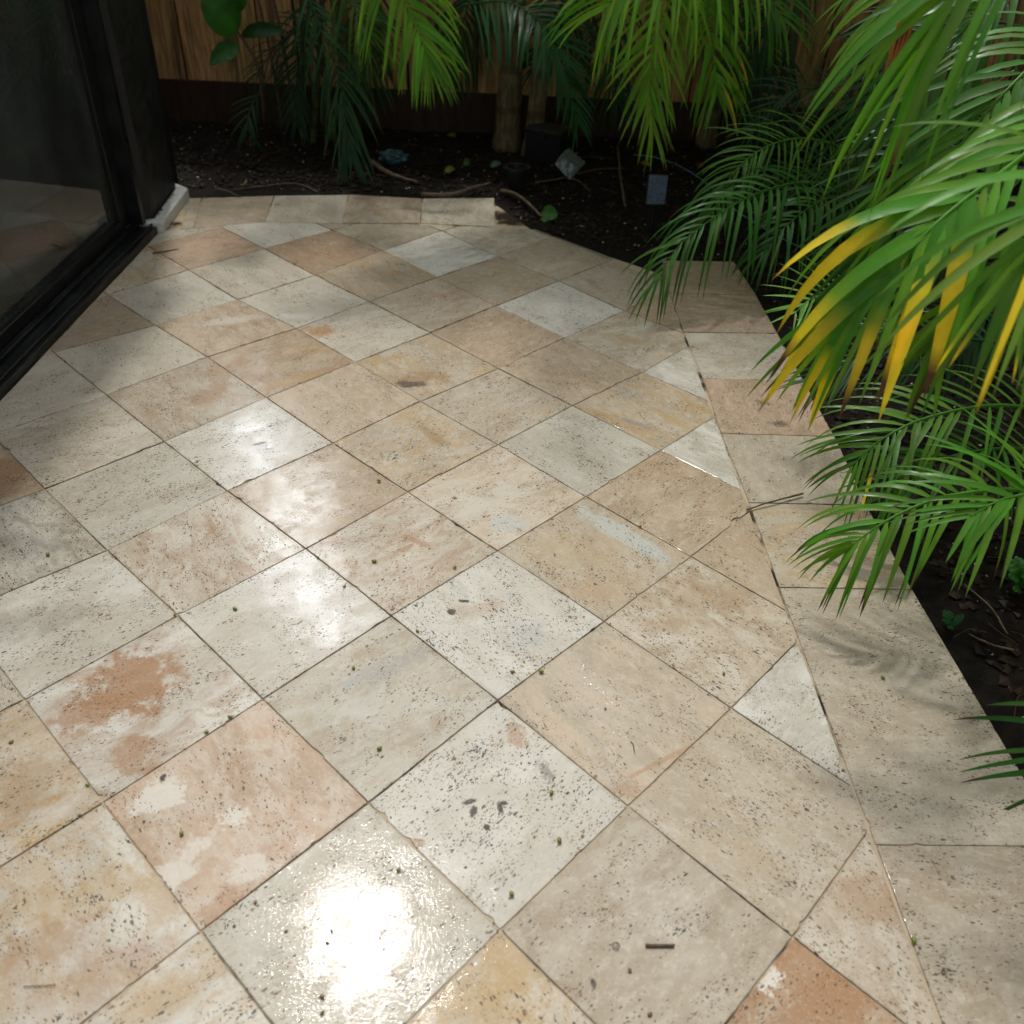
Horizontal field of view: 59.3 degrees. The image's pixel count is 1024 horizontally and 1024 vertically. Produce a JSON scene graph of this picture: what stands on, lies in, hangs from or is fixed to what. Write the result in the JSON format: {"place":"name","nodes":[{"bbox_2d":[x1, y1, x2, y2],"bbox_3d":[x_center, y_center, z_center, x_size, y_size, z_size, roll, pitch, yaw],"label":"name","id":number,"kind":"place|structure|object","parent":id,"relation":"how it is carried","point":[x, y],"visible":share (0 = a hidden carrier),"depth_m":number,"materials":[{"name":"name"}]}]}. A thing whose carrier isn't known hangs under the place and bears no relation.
{"place":"outdoors","nodes":[
{"label":"outdoors","id":0,"kind":"place"},
{"bbox_2d":[0,229,125,350],"bbox_3d":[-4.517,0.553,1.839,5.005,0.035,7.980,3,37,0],"label":"door track","id":1,"kind":"structure","parent":0,"point":[60,292],"depth_m":3.93,"materials":[{"name":"black metal"}]},
{"bbox_2d":[0,195,1023,1023],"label":"patio","id":2,"kind":"structure","parent":0,"point":[260,793],"depth_m":2.29,"materials":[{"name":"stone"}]},
{"bbox_2d":[23,984,55,986],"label":"twig","id":3,"kind":"object","parent":2,"relation":"on","point":[39,985],"visible":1,"depth_m":1.64,"materials":[{"name":"brown wood"}]},
{"bbox_2d":[153,249,177,253],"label":"twig","id":4,"kind":"object","parent":2,"relation":"on","point":[164,251],"visible":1,"depth_m":4.36,"materials":[{"name":"brown wood"}]},
{"bbox_2d":[29,216,1019,1018],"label":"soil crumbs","id":5,"kind":"object","parent":2,"relation":"on","point":[511,708],"visible":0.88,"depth_m":2.33,"materials":[{"name":"brown soil"}]},
{"bbox_2d":[612,942,619,949],"bbox_3d":[0.201,0.839,1.736,0.016,0.007,0.016,3,37,0],"label":"water drop","id":6,"kind":"object","parent":2,"relation":"on","point":[615,945],"visible":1,"depth_m":1.73,"materials":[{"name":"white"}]},
{"bbox_2d":[645,944,673,946],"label":"twig","id":7,"kind":"object","parent":2,"relation":"on","point":[659,945],"visible":1,"depth_m":1.74,"materials":[{"name":"brown wood"}]},
{"bbox_2d":[746,493,803,510],"bbox_3d":[0.849,-0.034,2.901,0.224,0.012,0.007,-13,40,-20],"label":"twig","id":8,"kind":"object","parent":2,"relation":"on","point":[795,495],"visible":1,"depth_m":2.90,"materials":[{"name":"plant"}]},
{"bbox_2d":[911,936,916,943],"bbox_3d":[0.789,0.840,1.764,0.010,0.009,0.015,9,38,8],"label":"berry","id":9,"kind":"object","parent":2,"relation":"on","point":[914,939],"visible":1,"depth_m":1.76,"materials":[{"name":"plant"}]},
{"bbox_2d":[167,118,1023,777],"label":"planting bed","id":10,"kind":"object","parent":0,"point":[935,600],"visible":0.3,"depth_m":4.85,"materials":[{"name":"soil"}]},
{"bbox_2d":[214,187,240,197],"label":"twig","id":11,"kind":"object","parent":10,"relation":"on","point":[226,191],"visible":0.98,"depth_m":5.10,"materials":[{"name":"brown wood"}]},
{"bbox_2d":[201,0,297,127],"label":"shrub","id":12,"kind":"object","parent":10,"relation":"on","point":[223,18],"visible":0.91,"depth_m":5.37,"materials":[{"name":"green plant"}]},
{"bbox_2d":[233,183,318,192],"bbox_3d":[-1.356,-1.881,5.213,0.499,0.024,0.147,3,37,0],"label":"twig","id":13,"kind":"object","parent":10,"relation":"on","point":[278,184],"visible":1,"depth_m":5.21,"materials":[{"name":"brown wood"}]},
{"bbox_2d":[227,0,383,184],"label":"palm","id":14,"kind":"object","parent":10,"relation":"on","point":[302,27],"visible":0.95,"depth_m":5.33,"materials":[{"name":"plant"}]},
{"bbox_2d":[378,149,408,165],"bbox_3d":[-0.744,-2.225,5.626,0.196,0.103,0.117,3,37,0],"label":"plastic wrapper","id":15,"kind":"object","parent":10,"relation":"on","point":[390,157],"visible":1,"depth_m":5.60,"materials":[{"name":"blue plastic"}]},
{"bbox_2d":[370,159,417,183],"bbox_3d":[-0.737,-2.062,5.454,0.080,0.040,0.476,-26,46,-32],"label":"palm sheath","id":16,"kind":"object","parent":10,"relation":"on","point":[378,166],"visible":0.98,"depth_m":5.42,"materials":[{"name":"brown plant"}]},
{"bbox_2d":[444,166,454,172],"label":"fallen leaf","id":17,"kind":"object","parent":10,"relation":"on","point":[449,169],"visible":1,"depth_m":5.50,"materials":[{"name":"yellow plant"}]},
{"bbox_2d":[447,132,455,136],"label":"fallen leaf","id":18,"kind":"object","parent":10,"relation":"on","point":[450,134],"visible":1,"depth_m":6.00,"materials":[{"name":"plant"}]},
{"bbox_2d":[421,182,490,197],"bbox_3d":[-0.300,-1.865,5.224,0.466,0.056,0.129,-17,42,-24],"label":"palm sheath","id":19,"kind":"object","parent":10,"relation":"on","point":[441,195],"visible":1,"depth_m":5.16,"materials":[{"name":"brown plant"}]},
{"bbox_2d":[463,158,469,165],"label":"fallen leaf","id":20,"kind":"object","parent":10,"relation":"on","point":[466,162],"visible":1,"depth_m":5.59,"materials":[{"name":"green plant"}]},
{"bbox_2d":[326,0,649,155],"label":"palm","id":21,"kind":"object","parent":10,"relation":"on","point":[512,42],"visible":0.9,"depth_m":5.03,"materials":[{"name":"green plant"}]},
{"bbox_2d":[490,160,500,166],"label":"fallen leaf","id":22,"kind":"object","parent":10,"relation":"on","point":[495,163],"visible":1,"depth_m":5.58,"materials":[{"name":"green plant"}]},
{"bbox_2d":[505,163,529,191],"bbox_3d":[0.030,-1.977,5.322,0.144,0.138,0.144,3,37,0],"label":"plant pot","id":23,"kind":"object","parent":10,"relation":"on","point":[517,174],"visible":0.97,"depth_m":5.29,"materials":[{"name":"black plastic"}]},
{"bbox_2d":[499,189,557,221],"bbox_3d":[0.073,-1.754,5.082,0.078,0.079,0.524,-22,44,-29],"label":"fallen branch","id":24,"kind":"object","parent":10,"relation":"on","point":[548,212],"visible":1,"depth_m":4.97,"materials":[{"name":"brown wood"}]},
{"bbox_2d":[524,122,571,164],"bbox_3d":[0.224,-2.336,5.759,0.256,0.250,0.202,18,40,19],"label":"plant pot","id":25,"kind":"object","parent":10,"relation":"on","point":[549,143],"visible":0.75,"depth_m":5.68,"materials":[{"name":"black plastic"}]},
{"bbox_2d":[555,148,585,179],"bbox_3d":[0.357,-2.093,5.493,0.199,0.222,0.104,-27,47,-33],"label":"floodlight","id":26,"kind":"object","parent":10,"relation":"on","point":[569,164],"visible":0.93,"depth_m":5.46,"materials":[{"name":"grey metal"}]},
{"bbox_2d":[565,177,590,191],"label":"twig","id":27,"kind":"object","parent":10,"relation":"on","point":[579,182],"visible":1,"depth_m":5.42,"materials":[{"name":"brown wood"}]},
{"bbox_2d":[535,168,625,183],"bbox_3d":[0.422,-2.088,5.556,0.655,0.027,0.046,-17,42,-24],"label":"twig","id":28,"kind":"object","parent":10,"relation":"on","point":[577,174],"visible":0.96,"depth_m":5.50,"materials":[{"name":"brown wood"}]},
{"bbox_2d":[181,125,1022,686],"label":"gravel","id":29,"kind":"structure","parent":10,"relation":"on","point":[607,231],"depth_m":5.30,"materials":[{"name":"grey gravel"}]},
{"bbox_2d":[217,127,1023,715],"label":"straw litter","id":30,"kind":"object","parent":10,"relation":"on","point":[655,237],"visible":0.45,"depth_m":5.35,"materials":[{"name":"beige plant"}]},
{"bbox_2d":[616,144,626,207],"bbox_3d":[0.677,-2.116,5.616,0.027,0.054,1.123,3,37,1],"label":"twig","id":31,"kind":"object","parent":10,"relation":"on","point":[620,177],"visible":1,"depth_m":5.52,"materials":[{"name":"brown wood"}]},
{"bbox_2d":[645,174,668,239],"bbox_3d":[0.744,-1.572,4.707,0.106,0.374,0.065,3,37,0],"label":"solar light","id":32,"kind":"object","parent":10,"relation":"on","point":[657,185],"visible":0.97,"depth_m":4.64,"materials":[{"name":"black plastic"}]},
{"bbox_2d":[528,0,830,175],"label":"palm","id":33,"kind":"object","parent":10,"relation":"on","point":[719,11],"visible":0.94,"depth_m":4.47,"materials":[{"name":"green plant"}]},
{"bbox_2d":[694,162,702,166],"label":"fallen leaf","id":34,"kind":"object","parent":10,"relation":"on","point":[697,164],"visible":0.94,"depth_m":5.72,"materials":[{"name":"brown plant"}]},
{"bbox_2d":[633,154,824,256],"bbox_3d":[1.326,-1.759,5.194,0.166,0.036,2.201,-15,41,-21],"label":"garden cable","id":35,"kind":"object","parent":10,"relation":"on","point":[712,188],"visible":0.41,"depth_m":5.58,"materials":[{"name":"black rubber"}]},
{"bbox_2d":[708,0,904,167],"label":"palm","id":36,"kind":"object","parent":10,"relation":"on","point":[756,56],"visible":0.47,"depth_m":5.24,"materials":[{"name":"green plant"}]},
{"bbox_2d":[622,1,1009,326],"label":"palm","id":37,"kind":"object","parent":10,"relation":"on","point":[716,224],"visible":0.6,"depth_m":4.08,"materials":[{"name":"plant"}]},
{"bbox_2d":[748,0,1023,429],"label":"palm","id":38,"kind":"object","parent":10,"relation":"on","point":[956,235],"visible":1,"depth_m":1.81,"materials":[{"name":"plant"}]},
{"bbox_2d":[762,256,1023,618],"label":"palm","id":39,"kind":"object","parent":10,"relation":"on","point":[977,526],"visible":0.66,"depth_m":2.40,"materials":[{"name":"plant"}]},
{"bbox_2d":[942,610,963,629],"bbox_3d":[1.216,0.298,2.495,0.067,0.061,0.051,-20,43,-26],"label":"seedling","id":40,"kind":"object","parent":10,"relation":"on","point":[950,619],"visible":1,"depth_m":2.48,"materials":[{"name":"green plant"}]},
{"bbox_2d":[965,584,1008,634],"bbox_3d":[1.357,0.274,2.561,0.024,0.014,0.201,-7,38,-12],"label":"twig","id":41,"kind":"object","parent":10,"relation":"on","point":[999,620],"visible":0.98,"depth_m":2.56,"materials":[{"name":"brown wood"}]},
{"bbox_2d":[953,701,1023,809],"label":"palm","id":42,"kind":"object","parent":10,"relation":"on","point":[1011,750],"visible":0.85,"depth_m":2.03,"materials":[{"name":"plant"}]},
{"bbox_2d":[968,633,1017,650],"bbox_3d":[1.308,0.358,2.446,0.124,0.014,0.019,23,42,24],"label":"twig","id":43,"kind":"object","parent":10,"relation":"on","point":[1007,648],"visible":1,"depth_m":2.44,"materials":[{"name":"brown wood"}]},
{"bbox_2d":[1004,555,1023,592],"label":"seedling","id":44,"kind":"object","parent":10,"relation":"on","point":[1016,571],"visible":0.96,"depth_m":2.59,"materials":[{"name":"green plant"}]},
{"label":"ground","id":45,"kind":"structure","parent":0,"visible":0},
{"bbox_2d":[99,0,189,232],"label":"house","id":46,"kind":"structure","parent":45,"relation":"on","point":[164,195],"depth_m":4.49,"materials":[{"name":"black paint"}]},
{"bbox_2d":[0,0,157,400],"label":"sliding glass door","id":47,"kind":"structure","parent":46,"relation":"attached to","point":[71,207],"depth_m":3.81,"materials":[{"name":"black metal"}]},
{"bbox_2d":[145,0,1023,166],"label":"wooden fence","id":48,"kind":"object","parent":45,"relation":"on","point":[196,86],"visible":0.19,"depth_m":6.04,"materials":[{"name":"brown wood"}]}
]}

